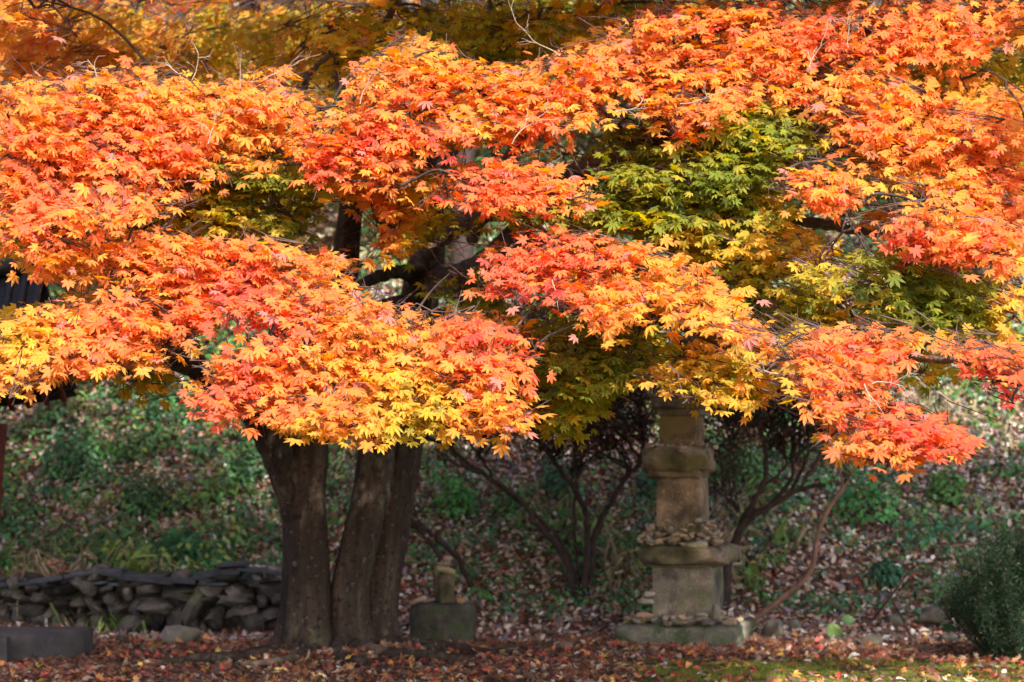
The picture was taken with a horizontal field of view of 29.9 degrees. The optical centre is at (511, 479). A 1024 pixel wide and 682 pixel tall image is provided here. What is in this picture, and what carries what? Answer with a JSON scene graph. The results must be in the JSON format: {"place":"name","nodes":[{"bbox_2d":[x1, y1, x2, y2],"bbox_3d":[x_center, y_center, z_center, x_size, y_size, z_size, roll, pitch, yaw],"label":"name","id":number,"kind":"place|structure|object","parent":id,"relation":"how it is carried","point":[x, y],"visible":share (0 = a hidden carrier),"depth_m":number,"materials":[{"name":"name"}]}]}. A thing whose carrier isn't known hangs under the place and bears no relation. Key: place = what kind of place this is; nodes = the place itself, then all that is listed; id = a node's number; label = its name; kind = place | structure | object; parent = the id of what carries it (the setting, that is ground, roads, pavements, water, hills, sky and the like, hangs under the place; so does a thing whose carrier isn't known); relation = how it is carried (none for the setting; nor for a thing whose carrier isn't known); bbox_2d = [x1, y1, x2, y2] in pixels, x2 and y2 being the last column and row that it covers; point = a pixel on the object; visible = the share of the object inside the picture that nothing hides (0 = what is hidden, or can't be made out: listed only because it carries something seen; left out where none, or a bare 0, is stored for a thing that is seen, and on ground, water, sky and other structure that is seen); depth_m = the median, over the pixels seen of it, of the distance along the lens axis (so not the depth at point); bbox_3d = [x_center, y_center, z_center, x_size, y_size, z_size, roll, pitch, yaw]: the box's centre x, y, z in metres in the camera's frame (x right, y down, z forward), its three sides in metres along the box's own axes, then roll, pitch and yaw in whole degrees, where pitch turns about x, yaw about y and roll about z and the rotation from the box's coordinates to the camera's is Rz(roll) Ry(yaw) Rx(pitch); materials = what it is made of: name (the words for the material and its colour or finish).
{"place":"outdoors","nodes":[
{"label":"outdoors","id":0,"kind":"place"},
{"bbox_2d":[0,0,1023,681],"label":"ground","id":1,"kind":"structure","parent":0,"point":[534,464],"depth_m":16.09,"materials":[{"name":"orange plant"}]},
{"bbox_2d":[0,257,77,515],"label":"gate pavilion","id":2,"kind":"structure","parent":1,"relation":"on","point":[24,290],"depth_m":14.82,"materials":[{"name":"tile"}]},
{"bbox_2d":[0,626,92,664],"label":"granite step","id":3,"kind":"object","parent":1,"relation":"on","point":[18,643],"visible":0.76,"depth_m":12.74,"materials":[{"name":"grey stone"}]},
{"bbox_2d":[0,556,115,576],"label":"leaf pile","id":4,"kind":"object","parent":1,"relation":"on","point":[61,567],"visible":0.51,"depth_m":15.49,"materials":[{"name":"brown plant"}]},
{"bbox_2d":[36,419,102,473],"bbox_3d":[-3.880,-0.283,16.997,0.621,0.498,0.634,0,0,0],"label":"shrub","id":5,"kind":"object","parent":1,"relation":"on","point":[84,449],"visible":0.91,"depth_m":16.86,"materials":[{"name":"green plant"}]},
{"bbox_2d":[0,0,206,158],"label":"maple tree","id":6,"kind":"object","parent":1,"relation":"on","point":[101,11],"visible":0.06,"depth_m":20.08,"materials":[{"name":"orange plant"}]},
{"bbox_2d":[111,468,173,514],"bbox_3d":[-3.163,0.103,16.478,0.505,0.404,0.543,0,0,-30],"label":"shrub","id":7,"kind":"object","parent":1,"relation":"on","point":[146,490],"visible":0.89,"depth_m":16.39,"materials":[{"name":"green plant"}]},
{"bbox_2d":[0,0,305,336],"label":"maple tree","id":8,"kind":"object","parent":1,"relation":"on","point":[184,8],"visible":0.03,"depth_m":16.82,"materials":[{"name":"orange plant"}]},
{"bbox_2d":[0,561,332,632],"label":"dry stone wall","id":9,"kind":"structure","parent":1,"relation":"on","point":[223,595],"depth_m":14.99,"materials":[{"name":"stone"}]},
{"bbox_2d":[146,520,213,567],"bbox_3d":[-2.721,0.558,15.835,0.596,0.454,0.588,0,0,38],"label":"shrub","id":10,"kind":"object","parent":1,"relation":"on","point":[191,553],"visible":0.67,"depth_m":15.71,"materials":[{"name":"green plant"}]},
{"bbox_2d":[161,625,200,644],"bbox_3d":[-2.385,1.133,13.802,0.280,0.172,0.229,0,0,0],"label":"boulder","id":11,"kind":"object","parent":1,"relation":"on","point":[171,634],"visible":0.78,"depth_m":13.74,"materials":[{"name":"stone"}]},
{"bbox_2d":[221,438,268,482],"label":"shrub","id":12,"kind":"object","parent":1,"relation":"on","point":[248,470],"visible":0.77,"depth_m":16.85,"materials":[{"name":"green plant"}]},
{"bbox_2d":[58,0,451,350],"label":"maple tree","id":13,"kind":"object","parent":1,"relation":"on","point":[258,7],"visible":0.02,"depth_m":18.24,"materials":[{"name":"orange plant"}]},
{"bbox_2d":[271,1,289,54],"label":"maple tree","id":14,"kind":"object","parent":1,"relation":"on","point":[280,7],"visible":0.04,"depth_m":22.89,"materials":[{"name":"orange plant"}]},
{"bbox_2d":[409,480,473,587],"bbox_3d":[-0.706,0.387,14.612,0.855,1.039,1.010,0,0,0],"label":"bare shrub","id":15,"kind":"object","parent":1,"relation":"on","point":[418,527],"visible":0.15,"depth_m":14.74,"materials":[{"name":"brown plant"}]},
{"bbox_2d":[408,602,476,644],"bbox_3d":[-0.490,1.064,13.693,0.506,0.384,0.446,0,0,0],"label":"stone block","id":16,"kind":"object","parent":1,"relation":"on","point":[455,622],"visible":0.69,"depth_m":13.53,"materials":[{"name":"grey stone"}]},
{"bbox_2d":[410,598,422,604],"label":"stone","id":17,"kind":"object","parent":16,"relation":"on","point":[415,601],"visible":1,"depth_m":13.59,"materials":[{"name":"brown stone"}]},
{"bbox_2d":[423,598,434,602],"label":"stone","id":18,"kind":"object","parent":16,"relation":"on","point":[428,600],"visible":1,"depth_m":13.58,"materials":[{"name":"stone"}]},
{"bbox_2d":[433,573,454,603],"bbox_3d":[-0.483,0.772,13.651,0.124,0.208,0.128,0,0,-32],"label":"square stone post","id":19,"kind":"object","parent":16,"relation":"on","point":[443,588],"visible":1,"depth_m":13.60,"materials":[{"name":"stone"}]},
{"bbox_2d":[435,566,455,574],"bbox_3d":[-0.473,0.644,13.650,0.150,0.071,0.121,0,0,0],"label":"stone","id":20,"kind":"object","parent":19,"relation":"on","point":[446,570],"visible":1,"depth_m":13.61,"materials":[{"name":"beige stone"}]},
{"bbox_2d":[437,562,450,565],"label":"stone","id":21,"kind":"object","parent":20,"relation":"on","point":[442,563],"visible":1,"depth_m":13.62,"materials":[{"name":"stone"}]},
{"bbox_2d":[443,555,450,561],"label":"stone","id":22,"kind":"object","parent":21,"relation":"on","point":[446,558],"visible":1,"depth_m":13.63,"materials":[{"name":"brown stone"}]},
{"bbox_2d":[455,597,464,603],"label":"stone","id":23,"kind":"object","parent":16,"relation":"on","point":[459,600],"visible":1,"depth_m":13.65,"materials":[{"name":"brown stone"}]},
{"bbox_2d":[432,472,479,517],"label":"shrub","id":24,"kind":"object","parent":1,"relation":"on","point":[466,495],"visible":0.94,"depth_m":15.87,"materials":[{"name":"green plant"}]},
{"bbox_2d":[401,0,587,296],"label":"maple tree","id":25,"kind":"object","parent":1,"relation":"on","point":[468,249],"visible":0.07,"depth_m":18.48,"materials":[{"name":"brown plant"}]},
{"bbox_2d":[0,0,1023,667],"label":"maple tree","id":26,"kind":"object","parent":1,"relation":"on","point":[388,384],"visible":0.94,"depth_m":9.35,"materials":[{"name":"orange plant"}]},
{"bbox_2d":[0,0,1023,681],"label":"fallen leaves","id":27,"kind":"object","parent":1,"relation":"on","point":[896,644],"visible":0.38,"depth_m":14.95,"materials":[{"name":"brown plant"}]},
{"bbox_2d":[0,0,1023,635],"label":"ground cover","id":28,"kind":"object","parent":1,"relation":"on","point":[130,558],"visible":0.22,"depth_m":16.11,"materials":[{"name":"green plant"}]},
{"bbox_2d":[329,221,713,600],"bbox_3d":[0.022,-0.549,14.686,3.589,3.055,2.182,0,0,-38],"label":"bare shrub","id":29,"kind":"object","parent":1,"relation":"on","point":[617,424],"visible":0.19,"depth_m":14.96,"materials":[{"name":"brown plant"}]},
{"bbox_2d":[491,641,553,649],"bbox_3d":[0.034,1.121,12.845,0.501,0.081,0.049,0,0,-2],"label":"stick","id":30,"kind":"object","parent":1,"relation":"on","point":[511,646],"visible":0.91,"depth_m":12.83,"materials":[{"name":"brown wood"}]},
{"bbox_2d":[532,450,586,498],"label":"shrub","id":31,"kind":"object","parent":1,"relation":"on","point":[550,474],"visible":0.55,"depth_m":16.17,"materials":[{"name":"green plant"}]},
{"bbox_2d":[555,642,573,648],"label":"stone","id":32,"kind":"object","parent":1,"relation":"on","point":[559,645],"visible":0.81,"depth_m":13.36,"materials":[{"name":"grey stone"}]},
{"bbox_2d":[631,574,652,592],"bbox_3d":[1.129,0.726,15.031,0.396,0.349,0.048,0,0,-2],"label":"stick","id":33,"kind":"object","parent":1,"relation":"on","point":[644,582],"visible":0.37,"depth_m":15.02,"materials":[{"name":"brown wood"}]},
{"bbox_2d":[632,439,656,499],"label":"shrub","id":34,"kind":"object","parent":1,"relation":"on","point":[645,475],"visible":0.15,"depth_m":16.15,"materials":[{"name":"green plant"}]},
{"bbox_2d":[614,387,754,646],"bbox_3d":[1.245,0.236,13.940,0.925,2.134,0.918,0,0,16],"label":"stone pagoda","id":35,"kind":"object","parent":1,"relation":"on","point":[688,581],"visible":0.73,"depth_m":13.76,"materials":[{"name":"stone"}]},
{"bbox_2d":[623,615,632,620],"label":"stone","id":36,"kind":"object","parent":35,"relation":"on","point":[627,618],"visible":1,"depth_m":13.74,"materials":[{"name":"stone"}]},
{"bbox_2d":[632,617,639,623],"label":"stone","id":37,"kind":"object","parent":35,"relation":"on","point":[635,620],"visible":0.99,"depth_m":13.73,"materials":[{"name":"grey stone"}]},
{"bbox_2d":[637,618,647,623],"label":"stone","id":38,"kind":"object","parent":35,"relation":"on","point":[642,621],"visible":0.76,"depth_m":13.78,"materials":[{"name":"brown stone"}]},
{"bbox_2d":[634,612,653,617],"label":"stone","id":39,"kind":"object","parent":35,"relation":"on","point":[643,615],"visible":1,"depth_m":13.37,"materials":[{"name":"brown stone"}]},
{"bbox_2d":[638,598,653,604],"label":"stone","id":40,"kind":"object","parent":35,"relation":"on","point":[645,601],"visible":1,"depth_m":13.52,"materials":[{"name":"grey stone"}]},
{"bbox_2d":[644,591,655,596],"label":"stone","id":41,"kind":"object","parent":40,"relation":"on","point":[649,594],"visible":1,"depth_m":13.54,"materials":[{"name":"grey stone"}]},
{"bbox_2d":[676,621,687,624],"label":"stone","id":42,"kind":"object","parent":35,"relation":"on","point":[682,622],"visible":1,"depth_m":13.55,"materials":[{"name":"stone"}]},
{"bbox_2d":[686,620,696,625],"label":"stone","id":43,"kind":"object","parent":35,"relation":"on","point":[692,622],"visible":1,"depth_m":13.55,"materials":[{"name":"grey stone"}]},
{"bbox_2d":[686,541,707,548],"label":"stone","id":44,"kind":"object","parent":35,"relation":"on","point":[699,545],"visible":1,"depth_m":13.35,"materials":[{"name":"beige stone"}]},
{"bbox_2d":[696,617,708,622],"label":"stone","id":45,"kind":"object","parent":35,"relation":"on","point":[698,619],"visible":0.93,"depth_m":13.59,"materials":[{"name":"stone"}]},
{"bbox_2d":[696,613,707,616],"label":"stone","id":46,"kind":"object","parent":45,"relation":"on","point":[701,615],"visible":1,"depth_m":13.61,"materials":[{"name":"grey stone"}]},
{"bbox_2d":[707,524,716,528],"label":"stone","id":47,"kind":"object","parent":35,"relation":"on","point":[713,526],"visible":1,"depth_m":13.74,"materials":[{"name":"stone"}]},
{"bbox_2d":[711,539,719,545],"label":"stone","id":48,"kind":"object","parent":35,"relation":"on","point":[715,544],"visible":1,"depth_m":13.64,"materials":[{"name":"stone"}]},
{"bbox_2d":[721,620,734,625],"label":"stone","id":49,"kind":"object","parent":35,"relation":"on","point":[727,623],"visible":1,"depth_m":13.54,"materials":[{"name":"brown stone"}]},
{"bbox_2d":[736,617,743,621],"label":"stone","id":50,"kind":"object","parent":35,"relation":"on","point":[739,619],"visible":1,"depth_m":13.99,"materials":[{"name":"beige stone"}]},
{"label":"stone","id":51,"kind":"object","parent":35,"relation":"on","visible":0},
{"bbox_2d":[700,619,712,625],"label":"stone","id":52,"kind":"object","parent":51,"relation":"on","point":[706,622],"visible":1,"depth_m":13.49,"materials":[{"name":"grey stone"}]},
{"bbox_2d":[711,604,720,620],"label":"stone","id":53,"kind":"object","parent":52,"relation":"on","point":[716,612],"visible":1,"depth_m":13.35,"materials":[{"name":"grey stone"}]},
{"bbox_2d":[523,0,903,263],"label":"maple tree","id":54,"kind":"object","parent":1,"relation":"on","point":[716,1],"visible":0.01,"depth_m":18.47,"materials":[{"name":"orange plant"}]},
{"bbox_2d":[717,429,763,481],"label":"shrub","id":55,"kind":"object","parent":1,"relation":"on","point":[747,463],"visible":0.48,"depth_m":16.24,"materials":[{"name":"green plant"}]},
{"bbox_2d":[764,618,784,637],"bbox_3d":[1.955,1.126,14.323,0.150,0.186,0.182,0,0,26],"label":"stone","id":56,"kind":"object","parent":1,"relation":"on","point":[772,627],"visible":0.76,"depth_m":14.25,"materials":[{"name":"grey stone"}]},
{"bbox_2d":[637,268,912,609],"bbox_3d":[1.996,-0.256,14.767,2.114,2.896,2.058,0,0,0],"label":"bare shrub","id":57,"kind":"object","parent":1,"relation":"on","point":[773,419],"visible":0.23,"depth_m":14.71,"materials":[{"name":"brown plant"}]},
{"bbox_2d":[789,619,801,628],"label":"stone","id":58,"kind":"object","parent":1,"relation":"on","point":[795,623],"visible":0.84,"depth_m":14.47,"materials":[{"name":"grey stone"}]},
{"bbox_2d":[754,465,855,619],"bbox_3d":[2.179,0.428,14.122,0.793,1.212,0.084,0,0,9],"label":"dead branch","id":59,"kind":"object","parent":1,"relation":"on","point":[783,596],"visible":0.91,"depth_m":14.09,"materials":[{"name":"brown wood"}]},
{"bbox_2d":[628,656,1023,681],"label":"moss","id":60,"kind":"object","parent":1,"relation":"on","point":[694,671],"visible":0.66,"depth_m":11.94,"materials":[{"name":"green plant"}]},
{"bbox_2d":[824,598,840,610],"bbox_3d":[2.469,0.970,14.860,0.142,0.115,0.163,0,0,0],"label":"stone","id":61,"kind":"object","parent":1,"relation":"on","point":[831,601],"visible":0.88,"depth_m":14.80,"materials":[{"name":"grey stone"}]},
{"bbox_2d":[826,615,853,637],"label":"seedling","id":62,"kind":"object","parent":1,"relation":"on","point":[832,629],"visible":0.92,"depth_m":14.23,"materials":[{"name":"green plant"}]},
{"bbox_2d":[825,468,901,524],"bbox_3d":[2.894,0.134,15.849,0.628,0.471,0.660,0,0,0],"label":"shrub","id":63,"kind":"object","parent":1,"relation":"on","point":[871,502],"visible":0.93,"depth_m":15.74,"materials":[{"name":"green plant"}]},
{"bbox_2d":[858,635,882,644],"bbox_3d":[2.596,1.170,13.922,0.183,0.095,0.134,0,0,35],"label":"stone","id":64,"kind":"object","parent":1,"relation":"on","point":[877,639],"visible":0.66,"depth_m":13.87,"materials":[{"name":"grey stone"}]},
{"bbox_2d":[868,554,906,588],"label":"shrub","id":65,"kind":"object","parent":1,"relation":"on","point":[891,573],"visible":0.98,"depth_m":15.15,"materials":[{"name":"green plant"}]},
{"bbox_2d":[871,567,911,620],"bbox_3d":[2.909,0.878,14.688,0.324,0.417,0.048,0,0,-3],"label":"stick","id":66,"kind":"object","parent":1,"relation":"on","point":[884,604],"visible":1,"depth_m":14.68,"materials":[{"name":"brown wood"}]},
{"bbox_2d":[885,614,905,626],"bbox_3d":[2.934,1.088,14.711,0.149,0.118,0.139,0,0,24],"label":"stone","id":67,"kind":"object","parent":1,"relation":"on","point":[895,620],"visible":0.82,"depth_m":14.66,"materials":[{"name":"grey stone"}]},
{"bbox_2d":[887,594,911,636],"bbox_3d":[2.899,1.019,14.328,0.192,0.326,0.046,0,0,5],"label":"stick","id":68,"kind":"object","parent":1,"relation":"on","point":[904,622],"visible":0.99,"depth_m":14.31,"materials":[{"name":"brown wood"}]},
{"bbox_2d":[804,0,1023,279],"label":"maple tree","id":69,"kind":"object","parent":1,"relation":"on","point":[975,268],"visible":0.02,"depth_m":18.48,"materials":[{"name":"orange plant"}]},
{"bbox_2d":[923,645,936,650],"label":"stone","id":70,"kind":"object","parent":1,"relation":"on","point":[932,646],"visible":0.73,"depth_m":13.29,"materials":[{"name":"grey stone"}]},
{"bbox_2d":[916,606,945,626],"bbox_3d":[3.210,1.056,14.724,0.227,0.178,0.269,0,0,0],"label":"stone","id":71,"kind":"object","parent":1,"relation":"on","point":[927,616],"visible":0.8,"depth_m":14.62,"materials":[{"name":"grey stone"}]},
{"bbox_2d":[904,543,977,550],"bbox_3d":[3.466,0.544,15.507,0.602,0.061,0.048,0,0,-1],"label":"stick","id":72,"kind":"object","parent":1,"relation":"on","point":[941,546],"visible":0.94,"depth_m":15.49,"materials":[{"name":"brown wood"}]},
{"bbox_2d":[925,464,966,505],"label":"shrub","id":73,"kind":"object","parent":1,"relation":"on","point":[940,482],"visible":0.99,"depth_m":16.05,"materials":[{"name":"green plant"}]},
{"bbox_2d":[940,622,954,632],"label":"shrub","id":74,"kind":"object","parent":1,"relation":"on","point":[948,629],"visible":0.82,"depth_m":14.55,"materials":[{"name":"green plant"}]},
{"bbox_2d":[938,634,960,643],"bbox_3d":[3.207,1.165,14.016,0.197,0.079,0.172,0,0,-27],"label":"stone","id":75,"kind":"object","parent":1,"relation":"on","point":[946,637],"visible":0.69,"depth_m":13.95,"materials":[{"name":"grey stone"}]},
{"bbox_2d":[926,507,1023,663],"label":"evergreen bush","id":76,"kind":"object","parent":1,"relation":"on","point":[997,595],"visible":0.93,"depth_m":12.68,"materials":[{"name":"green plant"}]},
{"bbox_2d":[982,0,999,55],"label":"maple tree","id":77,"kind":"object","parent":1,"relation":"on","point":[992,43],"visible":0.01,"depth_m":22.39,"materials":[{"name":"orange plant"}]},
{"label":"stone","id":78,"kind":"object","parent":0,"visible":0},
{"bbox_2d":[693,518,701,523],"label":"stone","id":79,"kind":"object","parent":78,"relation":"on","point":[697,520],"visible":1,"depth_m":13.71,"materials":[{"name":"grey stone"}]},
{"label":"stone","id":80,"kind":"object","parent":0,"visible":0},
{"bbox_2d":[667,526,673,532],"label":"stone","id":81,"kind":"object","parent":80,"relation":"on","point":[670,529],"visible":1,"depth_m":13.72,"materials":[{"name":"stone"}]},
{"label":"stone","id":82,"kind":"object","parent":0,"visible":0},
{"bbox_2d":[685,615,693,620],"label":"stone","id":83,"kind":"object","parent":82,"relation":"on","point":[688,617],"visible":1,"depth_m":13.63,"materials":[{"name":"grey stone"}]},
{"bbox_2d":[677,615,685,620],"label":"stone","id":84,"kind":"object","parent":83,"relation":"on","point":[682,617],"visible":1,"depth_m":13.60,"materials":[{"name":"brown stone"}]},
{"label":"stone","id":85,"kind":"object","parent":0,"visible":0},
{"bbox_2d":[671,619,680,625],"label":"stone","id":86,"kind":"object","parent":85,"relation":"on","point":[674,621],"visible":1,"depth_m":13.58,"materials":[{"name":"grey stone"}]},
{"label":"stone","id":87,"kind":"object","parent":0,"visible":0},
{"bbox_2d":[663,619,670,626],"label":"stone","id":88,"kind":"object","parent":87,"relation":"on","point":[665,622],"visible":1,"depth_m":13.57,"materials":[{"name":"grey stone"}]}
]}

